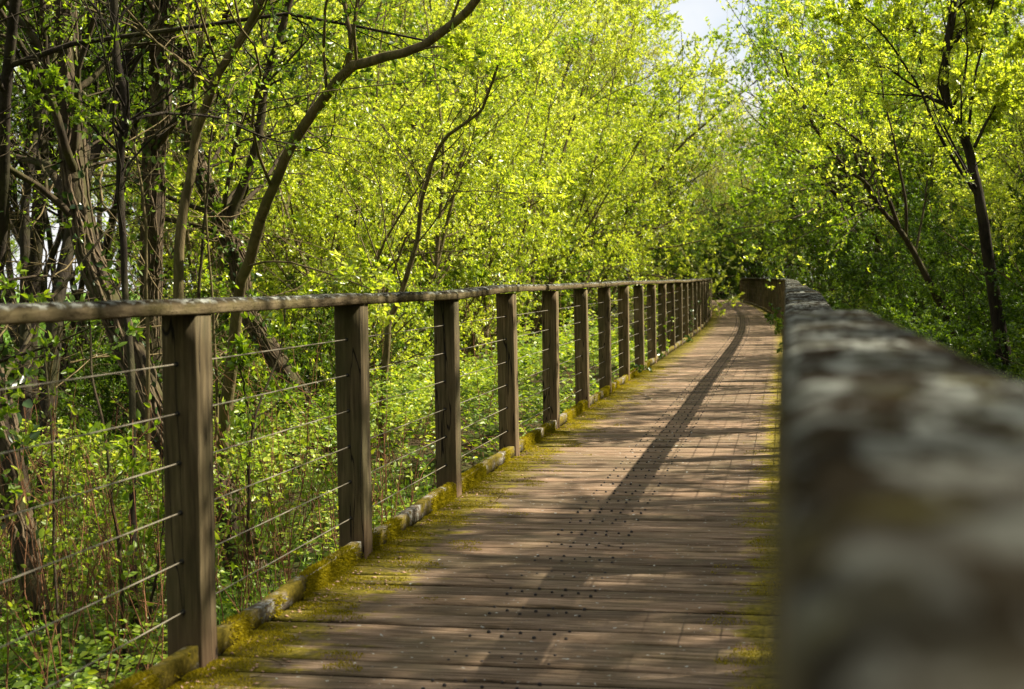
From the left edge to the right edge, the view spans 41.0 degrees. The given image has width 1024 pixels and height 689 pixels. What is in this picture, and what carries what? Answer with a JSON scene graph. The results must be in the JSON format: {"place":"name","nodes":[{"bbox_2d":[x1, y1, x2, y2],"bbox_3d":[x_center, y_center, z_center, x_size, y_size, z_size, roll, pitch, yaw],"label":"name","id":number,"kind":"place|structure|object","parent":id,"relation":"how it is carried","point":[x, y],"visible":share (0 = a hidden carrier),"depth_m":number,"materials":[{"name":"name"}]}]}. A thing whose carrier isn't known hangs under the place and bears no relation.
{"place":"outdoors","nodes":[
{"label":"outdoors","id":0,"kind":"place"},
{"bbox_2d":[0,280,836,688],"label":"ground","id":1,"kind":"structure","parent":0,"point":[400,454],"depth_m":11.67,"materials":[{"name":"green plant"}]},
{"bbox_2d":[4,67,58,273],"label":"willow tree","id":2,"kind":"object","parent":1,"relation":"on","point":[13,250],"visible":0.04,"depth_m":55.65,"materials":[{"name":"green plant"}]},
{"bbox_2d":[0,0,84,66],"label":"tall willow","id":3,"kind":"object","parent":1,"relation":"on","point":[1,42],"visible":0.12,"depth_m":10.72,"materials":[{"name":"green plant"}]},
{"bbox_2d":[0,2,143,366],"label":"willow tree","id":4,"kind":"object","parent":1,"relation":"on","point":[57,243],"depth_m":25.82,"materials":[{"name":"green plant"}]},
{"bbox_2d":[0,260,151,684],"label":"sapling","id":5,"kind":"object","parent":1,"relation":"on","point":[55,341],"visible":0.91,"depth_m":5.89,"materials":[{"name":"green plant"}]},
{"bbox_2d":[0,262,160,665],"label":"sapling","id":6,"kind":"object","parent":1,"relation":"on","point":[127,466],"visible":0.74,"depth_m":6.11,"materials":[{"name":"green plant"}]},
{"bbox_2d":[0,3,173,404],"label":"willow tree","id":7,"kind":"object","parent":1,"relation":"on","point":[51,253],"visible":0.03,"depth_m":19.78,"materials":[{"name":"green plant"}]},
{"bbox_2d":[0,0,179,663],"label":"corner tree","id":8,"kind":"object","parent":1,"relation":"on","point":[7,442],"visible":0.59,"depth_m":6.37,"materials":[{"name":"brown plant"}]},
{"bbox_2d":[0,45,193,350],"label":"willow tree","id":9,"kind":"object","parent":1,"relation":"on","point":[15,232],"depth_m":28.93,"materials":[{"name":"green plant"}]},
{"bbox_2d":[1,287,221,498],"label":"willow tree","id":10,"kind":"object","parent":1,"relation":"on","point":[89,396],"visible":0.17,"depth_m":11.27,"materials":[{"name":"green plant"}]},
{"bbox_2d":[0,0,222,432],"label":"background tree","id":11,"kind":"object","parent":1,"relation":"on","point":[36,213],"visible":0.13,"depth_m":14.11,"materials":[{"name":"black plant"}]},
{"bbox_2d":[49,98,193,295],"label":"willow tree","id":12,"kind":"object","parent":1,"relation":"on","point":[133,266],"visible":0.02,"depth_m":59.56,"materials":[{"name":"green plant"}]},
{"bbox_2d":[60,97,189,439],"bbox_3d":[-2.173,-0.422,7.846,0.641,1.923,0.653,-3,3,-35],"label":"sapling","id":13,"kind":"object","parent":1,"relation":"on","point":[133,236],"visible":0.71,"depth_m":7.76,"materials":[{"name":"green plant"}]},
{"bbox_2d":[0,27,253,374],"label":"willow tree","id":14,"kind":"object","parent":1,"relation":"on","point":[15,326],"depth_m":23.95,"materials":[{"name":"green plant"}]},
{"bbox_2d":[16,0,255,417],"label":"willow tree","id":15,"kind":"object","parent":1,"relation":"on","point":[73,323],"visible":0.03,"depth_m":17.78,"materials":[{"name":"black plant"}]},
{"bbox_2d":[0,0,276,591],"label":"leaning tree","id":16,"kind":"object","parent":1,"relation":"on","point":[71,188],"visible":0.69,"depth_m":9.07,"materials":[{"name":"brown plant"}]},
{"bbox_2d":[2,247,301,432],"bbox_3d":[-3.439,0.152,14.253,2.430,2.363,2.962,0,3,15],"label":"willow tree","id":17,"kind":"object","parent":1,"relation":"on","point":[203,295],"visible":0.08,"depth_m":14.21,"materials":[{"name":"green plant"}]},
{"bbox_2d":[0,0,327,442],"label":"willow tree","id":18,"kind":"object","parent":1,"relation":"on","point":[144,87],"visible":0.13,"depth_m":14.03,"materials":[{"name":"black plant"}]},
{"bbox_2d":[115,458,222,649],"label":"sapling","id":19,"kind":"object","parent":1,"relation":"on","point":[149,539],"visible":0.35,"depth_m":6.46,"materials":[{"name":"green plant"}]},
{"bbox_2d":[46,0,298,298],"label":"curved tree","id":20,"kind":"object","parent":1,"relation":"on","point":[253,19],"visible":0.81,"depth_m":8.70,"materials":[{"name":"brown plant"}]},
{"bbox_2d":[1,0,364,637],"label":"slender tree","id":21,"kind":"object","parent":1,"relation":"on","point":[121,78],"visible":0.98,"depth_m":6.94,"materials":[{"name":"black plant"}]},
{"bbox_2d":[1,320,391,383],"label":"meadow grass","id":22,"kind":"structure","parent":1,"relation":"on","point":[43,327],"depth_m":46.27,"materials":[{"name":"green plant"}]},
{"bbox_2d":[119,0,276,463],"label":"ivy tree","id":23,"kind":"object","parent":1,"relation":"on","point":[152,147],"visible":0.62,"depth_m":11.26,"materials":[{"name":"brown plant"}]},
{"bbox_2d":[9,0,392,448],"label":"forked tree","id":24,"kind":"object","parent":1,"relation":"on","point":[235,256],"visible":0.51,"depth_m":12.87,"materials":[{"name":"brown plant"}]},
{"bbox_2d":[0,0,404,416],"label":"willow tree","id":25,"kind":"object","parent":1,"relation":"on","point":[59,213],"visible":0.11,"depth_m":17.81,"materials":[{"name":"green plant"}]},
{"bbox_2d":[0,23,450,495],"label":"bare twigs","id":26,"kind":"object","parent":1,"relation":"on","point":[70,271],"visible":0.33,"depth_m":11.35,"materials":[{"name":"brown plant"}]},
{"bbox_2d":[162,61,300,297],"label":"sapling","id":27,"kind":"object","parent":1,"relation":"on","point":[215,203],"visible":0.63,"depth_m":9.15,"materials":[{"name":"green plant"}]},
{"bbox_2d":[202,137,268,460],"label":"sapling","id":28,"kind":"object","parent":1,"relation":"on","point":[221,289],"visible":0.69,"depth_m":9.57,"materials":[{"name":"green plant"}]},
{"bbox_2d":[12,0,461,408],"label":"willow tree","id":29,"kind":"object","parent":1,"relation":"on","point":[405,116],"visible":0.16,"depth_m":17.54,"materials":[{"name":"green plant"}]},
{"bbox_2d":[0,348,478,688],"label":"reddish stems","id":30,"kind":"object","parent":1,"relation":"on","point":[130,528],"visible":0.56,"depth_m":6.34,"materials":[{"name":"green plant"}]},
{"bbox_2d":[0,0,503,521],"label":"tall willow","id":31,"kind":"object","parent":1,"relation":"on","point":[12,62],"visible":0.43,"depth_m":8.89,"materials":[{"name":"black plant"}]},
{"bbox_2d":[12,0,505,386],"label":"willow tree","id":32,"kind":"object","parent":1,"relation":"on","point":[106,200],"visible":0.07,"depth_m":23.03,"materials":[{"name":"green plant"}]},
{"bbox_2d":[220,294,317,562],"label":"sapling","id":33,"kind":"object","parent":1,"relation":"on","point":[241,343],"visible":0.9,"depth_m":7.69,"materials":[{"name":"green plant"}]},
{"bbox_2d":[211,276,407,470],"bbox_3d":[-2.046,0.332,13.145,2.052,1.996,2.501,1,3,30],"label":"willow tree","id":34,"kind":"object","parent":1,"relation":"on","point":[323,362],"visible":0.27,"depth_m":13.19,"materials":[{"name":"green plant"}]},
{"bbox_2d":[194,248,425,401],"bbox_3d":[-2.296,-0.052,16.219,2.558,2.236,1.935,-1,3,3],"label":"willow tree","id":35,"kind":"object","parent":1,"relation":"on","point":[333,320],"visible":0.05,"depth_m":16.35,"materials":[{"name":"green plant"}]},
{"bbox_2d":[13,0,614,290],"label":"willow tree","id":36,"kind":"object","parent":1,"relation":"on","point":[524,19],"visible":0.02,"depth_m":30.41,"materials":[{"name":"green plant"}]},
{"bbox_2d":[163,148,464,389],"bbox_3d":[-2.911,-1.010,20.570,5.266,4.202,4.320,0,3,27],"label":"willow tree","id":37,"kind":"object","parent":1,"relation":"on","point":[455,271],"visible":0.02,"depth_m":20.38,"materials":[{"name":"green plant"}]},
{"bbox_2d":[0,273,636,688],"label":"bramble undergrowth","id":38,"kind":"object","parent":1,"relation":"on","point":[84,647],"visible":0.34,"depth_m":8.73,"materials":[{"name":"green plant"}]},
{"bbox_2d":[125,9,526,455],"bbox_3d":[-1.544,-1.058,14.149,4.284,4.829,4.017,1,3,32],"label":"willow shrub","id":39,"kind":"object","parent":1,"relation":"on","point":[396,201],"visible":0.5,"depth_m":14.32,"materials":[{"name":"green plant"}]},
{"bbox_2d":[182,0,485,467],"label":"arching tree","id":40,"kind":"object","parent":1,"relation":"on","point":[351,66],"visible":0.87,"depth_m":8.30,"materials":[{"name":"brown plant"}]},
{"bbox_2d":[99,0,598,395],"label":"willow shrub","id":41,"kind":"object","parent":1,"relation":"on","point":[438,240],"visible":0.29,"depth_m":18.39,"materials":[{"name":"green plant"}]},
{"bbox_2d":[280,175,525,369],"bbox_3d":[-2.275,-1.394,26.814,5.266,4.202,4.320,-3,3,-36],"label":"willow tree","id":42,"kind":"object","parent":1,"relation":"on","point":[431,315],"visible":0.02,"depth_m":26.78,"materials":[{"name":"green plant"}]},
{"bbox_2d":[276,0,574,466],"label":"young tree","id":43,"kind":"object","parent":1,"relation":"on","point":[473,274],"visible":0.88,"depth_m":10.69,"materials":[{"name":"green plant"}]},
{"bbox_2d":[270,0,594,365],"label":"willow tree","id":44,"kind":"object","parent":1,"relation":"on","point":[439,42],"visible":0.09,"depth_m":26.41,"materials":[{"name":"green plant"}]},
{"bbox_2d":[269,0,606,353],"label":"willow tree","id":45,"kind":"object","parent":1,"relation":"on","point":[504,33],"visible":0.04,"depth_m":30.30,"materials":[{"name":"green plant"}]},
{"bbox_2d":[280,0,600,372],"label":"willow shrub","id":46,"kind":"object","parent":1,"relation":"on","point":[494,265],"visible":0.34,"depth_m":22.59,"materials":[{"name":"green plant"}]},
{"bbox_2d":[266,0,634,346],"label":"willow tree","id":47,"kind":"object","parent":1,"relation":"on","point":[568,53],"visible":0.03,"depth_m":37.18,"materials":[{"name":"green plant"}]},
{"bbox_2d":[299,0,603,233],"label":"willow tree","id":48,"kind":"object","parent":1,"relation":"on","point":[519,7],"depth_m":46.21,"materials":[{"name":"green plant"}]},
{"bbox_2d":[243,274,679,432],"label":"undergrowth","id":49,"kind":"object","parent":1,"relation":"on","point":[567,352],"visible":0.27,"depth_m":18.24,"materials":[{"name":"green plant"}]},
{"bbox_2d":[171,300,782,688],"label":"boardwalk","id":50,"kind":"structure","parent":1,"relation":"on","point":[467,631],"depth_m":5.53,"materials":[{"name":"brown wood"}]},
{"bbox_2d":[0,278,711,688],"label":"railing","id":51,"kind":"object","parent":50,"relation":"on","point":[198,636],"visible":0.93,"depth_m":5.76,"materials":[{"name":"brown wood"}]},
{"bbox_2d":[109,360,778,688],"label":"moss","id":52,"kind":"object","parent":50,"relation":"on","point":[332,571],"visible":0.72,"depth_m":5.57,"materials":[{"name":"green plant"}]},
{"bbox_2d":[181,378,774,688],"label":"leaf litter","id":53,"kind":"object","parent":50,"relation":"on","point":[262,671],"visible":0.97,"depth_m":5.44,"materials":[{"name":"brown plant"}]},
{"bbox_2d":[238,375,771,685],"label":"fallen twigs","id":54,"kind":"object","parent":50,"relation":"on","point":[430,551],"visible":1,"depth_m":5.55,"materials":[{"name":"brown plant"}]},
{"bbox_2d":[740,278,1023,688],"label":"railing","id":55,"kind":"object","parent":50,"relation":"on","point":[898,542],"visible":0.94,"depth_m":0.35,"materials":[{"name":"grey wood"}]},
{"bbox_2d":[321,0,685,356],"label":"willow shrub","id":56,"kind":"object","parent":1,"relation":"on","point":[607,174],"visible":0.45,"depth_m":27.75,"materials":[{"name":"green plant"}]},
{"bbox_2d":[398,171,632,358],"bbox_3d":[-0.340,-1.780,32.010,4.860,4.727,5.924,0,3,25],"label":"willow tree","id":57,"kind":"object","parent":1,"relation":"on","point":[590,265],"visible":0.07,"depth_m":32.19,"materials":[{"name":"green plant"}]},
{"bbox_2d":[331,0,745,338],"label":"willow tree","id":58,"kind":"object","parent":1,"relation":"on","point":[660,89],"visible":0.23,"depth_m":35.80,"materials":[{"name":"green plant"}]},
{"bbox_2d":[410,0,715,279],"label":"willow tree","id":59,"kind":"object","parent":1,"relation":"on","point":[653,41],"visible":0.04,"depth_m":60.45,"materials":[{"name":"green plant"}]},
{"bbox_2d":[484,28,658,337],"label":"willow shrub","id":60,"kind":"object","parent":1,"relation":"on","point":[619,193],"visible":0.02,"depth_m":40.02,"materials":[{"name":"green plant"}]},
{"bbox_2d":[453,69,693,341],"bbox_3d":[1.338,-3.430,35.276,6.381,7.670,6.803,0,3,13],"label":"willow shrub","id":61,"kind":"object","parent":1,"relation":"on","point":[623,235],"visible":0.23,"depth_m":33.82,"materials":[{"name":"green plant"}]},
{"bbox_2d":[455,0,704,311],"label":"willow tree","id":62,"kind":"object","parent":1,"relation":"on","point":[652,53],"visible":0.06,"depth_m":51.08,"materials":[{"name":"green plant"}]},
{"bbox_2d":[427,0,799,335],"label":"willow tree","id":63,"kind":"object","parent":1,"relation":"on","point":[687,207],"visible":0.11,"depth_m":40.72,"materials":[{"name":"green plant"}]},
{"bbox_2d":[518,64,734,326],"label":"willow shrub","id":64,"kind":"object","parent":1,"relation":"on","point":[714,136],"visible":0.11,"depth_m":49.99,"materials":[{"name":"green plant"}]},
{"bbox_2d":[503,0,755,321],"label":"willow tree","id":65,"kind":"object","parent":1,"relation":"on","point":[721,134],"visible":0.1,"depth_m":51.24,"materials":[{"name":"green plant"}]},
{"bbox_2d":[615,174,758,309],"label":"willow tree","id":66,"kind":"object","parent":1,"relation":"on","point":[659,252],"visible":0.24,"depth_m":72.73,"materials":[{"name":"green plant"}]},
{"bbox_2d":[625,132,750,306],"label":"willow tree","id":67,"kind":"object","parent":1,"relation":"on","point":[737,184],"visible":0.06,"depth_m":80.41,"materials":[{"name":"green plant"}]},
{"bbox_2d":[643,200,765,299],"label":"willow tree","id":68,"kind":"object","parent":1,"relation":"on","point":[727,272],"visible":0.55,"depth_m":73.14,"materials":[{"name":"green plant"}]},
{"bbox_2d":[663,169,745,274],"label":"willow tree","id":69,"kind":"object","parent":1,"relation":"on","point":[711,209],"visible":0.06,"depth_m":80.76,"materials":[{"name":"green plant"}]},
{"bbox_2d":[661,134,748,273],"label":"willow tree","id":70,"kind":"object","parent":1,"relation":"on","point":[696,202],"visible":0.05,"depth_m":88.99,"materials":[{"name":"green plant"}]},
{"bbox_2d":[650,58,773,299],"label":"willow tree","id":71,"kind":"object","parent":1,"relation":"on","point":[735,104],"visible":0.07,"depth_m":93.34,"materials":[{"name":"green plant"}]},
{"bbox_2d":[669,103,818,299],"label":"willow tree","id":72,"kind":"object","parent":1,"relation":"on","point":[715,179],"visible":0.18,"depth_m":78.13,"materials":[{"name":"green plant"}]},
{"bbox_2d":[689,66,827,283],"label":"willow tree","id":73,"kind":"object","parent":1,"relation":"on","point":[748,146],"visible":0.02,"depth_m":87.84,"materials":[{"name":"green plant"}]},
{"bbox_2d":[699,176,829,298],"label":"willow tree","id":74,"kind":"object","parent":1,"relation":"on","point":[759,270],"visible":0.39,"depth_m":71.64,"materials":[{"name":"green plant"}]},
{"bbox_2d":[699,141,832,296],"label":"willow tree","id":75,"kind":"object","parent":1,"relation":"on","point":[762,207],"visible":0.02,"depth_m":81.07,"materials":[{"name":"green plant"}]},
{"bbox_2d":[729,118,833,288],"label":"willow tree","id":76,"kind":"object","parent":1,"relation":"on","point":[812,267],"visible":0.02,"depth_m":73.29,"materials":[{"name":"green plant"}]},
{"bbox_2d":[765,170,902,295],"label":"willow tree","id":77,"kind":"object","parent":1,"relation":"on","point":[790,243],"visible":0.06,"depth_m":63.45,"materials":[{"name":"green plant"}]},
{"bbox_2d":[703,0,985,302],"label":"willow tree","id":78,"kind":"object","parent":1,"relation":"on","point":[932,7],"visible":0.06,"depth_m":54.68,"materials":[{"name":"green plant"}]},
{"bbox_2d":[688,0,1023,291],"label":"willow tree","id":79,"kind":"object","parent":1,"relation":"on","point":[778,192],"visible":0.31,"depth_m":33.20,"materials":[{"name":"green plant"}]},
{"bbox_2d":[689,0,1023,255],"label":"willow shrub","id":80,"kind":"object","parent":1,"relation":"on","point":[875,9],"visible":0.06,"depth_m":43.02,"materials":[{"name":"green plant"}]},
{"bbox_2d":[799,213,918,310],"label":"willow tree","id":81,"kind":"object","parent":1,"relation":"on","point":[814,262],"visible":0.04,"depth_m":49.52,"materials":[{"name":"green plant"}]},
{"bbox_2d":[732,0,989,351],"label":"slanting tree","id":82,"kind":"object","parent":1,"relation":"on","point":[781,98],"visible":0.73,"depth_m":14.14,"materials":[{"name":"green plant"}]},
{"bbox_2d":[818,207,918,308],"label":"willow tree","id":83,"kind":"object","parent":1,"relation":"on","point":[867,243],"visible":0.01,"depth_m":42.73,"materials":[{"name":"green plant"}]},
{"bbox_2d":[760,53,1003,296],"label":"willow tree","id":84,"kind":"object","parent":1,"relation":"on","point":[825,217],"visible":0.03,"depth_m":52.99,"materials":[{"name":"green plant"}]},
{"bbox_2d":[771,135,1005,310],"bbox_3d":[10.172,-2.630,34.927,6.911,5.790,5.670,-1,3,8],"label":"willow shrub","id":85,"kind":"object","parent":1,"relation":"on","point":[816,243],"visible":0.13,"depth_m":35.42,"materials":[{"name":"green plant"}]},
{"bbox_2d":[764,204,1023,378],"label":"willow shrub","id":86,"kind":"object","parent":1,"relation":"on","point":[960,331],"visible":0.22,"depth_m":11.96,"materials":[{"name":"green plant"}]},
{"bbox_2d":[768,7,1023,309],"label":"willow tree","id":87,"kind":"object","parent":1,"relation":"on","point":[887,166],"visible":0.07,"depth_m":37.46,"materials":[{"name":"green plant"}]},
{"bbox_2d":[772,0,1023,366],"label":"bowed tree","id":88,"kind":"object","parent":1,"relation":"on","point":[975,29],"visible":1,"depth_m":10.61,"materials":[{"name":"green plant"}]},
{"bbox_2d":[833,178,987,322],"bbox_3d":[7.658,-1.056,23.484,4.476,3.571,3.672,-2,3,-29],"label":"willow shrub","id":89,"kind":"object","parent":1,"relation":"on","point":[863,282],"visible":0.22,"depth_m":23.04,"materials":[{"name":"green plant"}]},
{"bbox_2d":[827,124,1012,311],"bbox_3d":[8.657,-1.825,26.999,4.787,4.906,4.490,0,3,13],"label":"willow tree","id":90,"kind":"object","parent":1,"relation":"on","point":[957,195],"visible":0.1,"depth_m":26.44,"materials":[{"name":"green plant"}]},
{"bbox_2d":[825,213,1019,332],"bbox_3d":[5.814,-0.424,18.442,3.620,2.744,2.970,1,3,34],"label":"willow shrub","id":91,"kind":"object","parent":1,"relation":"on","point":[933,262],"visible":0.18,"depth_m":18.78,"materials":[{"name":"green plant"}]},
{"bbox_2d":[844,149,1006,305],"bbox_3d":[9.386,-1.829,29.088,4.590,4.464,5.595,0,3,15],"label":"willow shrub","id":92,"kind":"object","parent":1,"relation":"on","point":[901,220],"visible":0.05,"depth_m":28.27,"materials":[{"name":"green plant"}]},
{"bbox_2d":[837,4,1023,240],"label":"willow tree","id":93,"kind":"object","parent":1,"relation":"on","point":[904,118],"visible":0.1,"depth_m":29.49,"materials":[{"name":"green plant"}]},
{"bbox_2d":[850,17,1022,221],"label":"willow tree","id":94,"kind":"object","parent":1,"relation":"on","point":[973,116],"visible":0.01,"depth_m":44.42,"materials":[{"name":"green plant"}]},
{"bbox_2d":[867,224,1023,377],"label":"willow shrub","id":95,"kind":"object","parent":1,"relation":"on","point":[962,268],"visible":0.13,"depth_m":14.59,"materials":[{"name":"green plant"}]},
{"bbox_2d":[873,252,1023,383],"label":"willow shrub","id":96,"kind":"object","parent":1,"relation":"on","point":[1012,301],"visible":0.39,"depth_m":10.40,"materials":[{"name":"green plant"}]},
{"bbox_2d":[894,153,1023,328],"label":"willow tree","id":97,"kind":"object","parent":1,"relation":"on","point":[963,222],"visible":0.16,"depth_m":20.29,"materials":[{"name":"green plant"}]},
{"bbox_2d":[912,169,1023,349],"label":"willow tree","id":98,"kind":"object","parent":1,"relation":"on","point":[927,300],"visible":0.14,"depth_m":16.47,"materials":[{"name":"green plant"}]},
{"bbox_2d":[922,2,1023,268],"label":"willow tree","id":99,"kind":"object","parent":1,"relation":"on","point":[1019,134],"visible":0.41,"depth_m":18.43,"materials":[{"name":"green plant"}]},
{"bbox_2d":[922,40,1023,298],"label":"willow tree","id":100,"kind":"object","parent":1,"relation":"on","point":[971,68],"visible":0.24,"depth_m":16.25,"materials":[{"name":"green plant"}]},
{"bbox_2d":[938,4,1023,249],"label":"willow tree","id":101,"kind":"object","parent":1,"relation":"on","point":[968,190],"visible":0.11,"depth_m":23.81,"materials":[{"name":"green plant"}]},
{"bbox_2d":[942,139,1023,378],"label":"willow tree","id":102,"kind":"object","parent":1,"relation":"on","point":[990,216],"visible":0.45,"depth_m":11.85,"materials":[{"name":"green plant"}]},
{"bbox_2d":[995,0,1023,156],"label":"willow tree","id":103,"kind":"object","parent":1,"relation":"on","point":[1022,28],"visible":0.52,"depth_m":21.00,"materials":[{"name":"green plant"}]},
{"bbox_2d":[4,0,1023,292],"label":"sky","id":104,"kind":"structure","parent":0,"point":[694,13],"materials":[{"name":"white"}]},
{"bbox_2d":[678,99,799,284],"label":"willow tree","id":105,"kind":"object","parent":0,"point":[722,149],"visible":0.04,"depth_m":103.05,"materials":[{"name":"green plant"}]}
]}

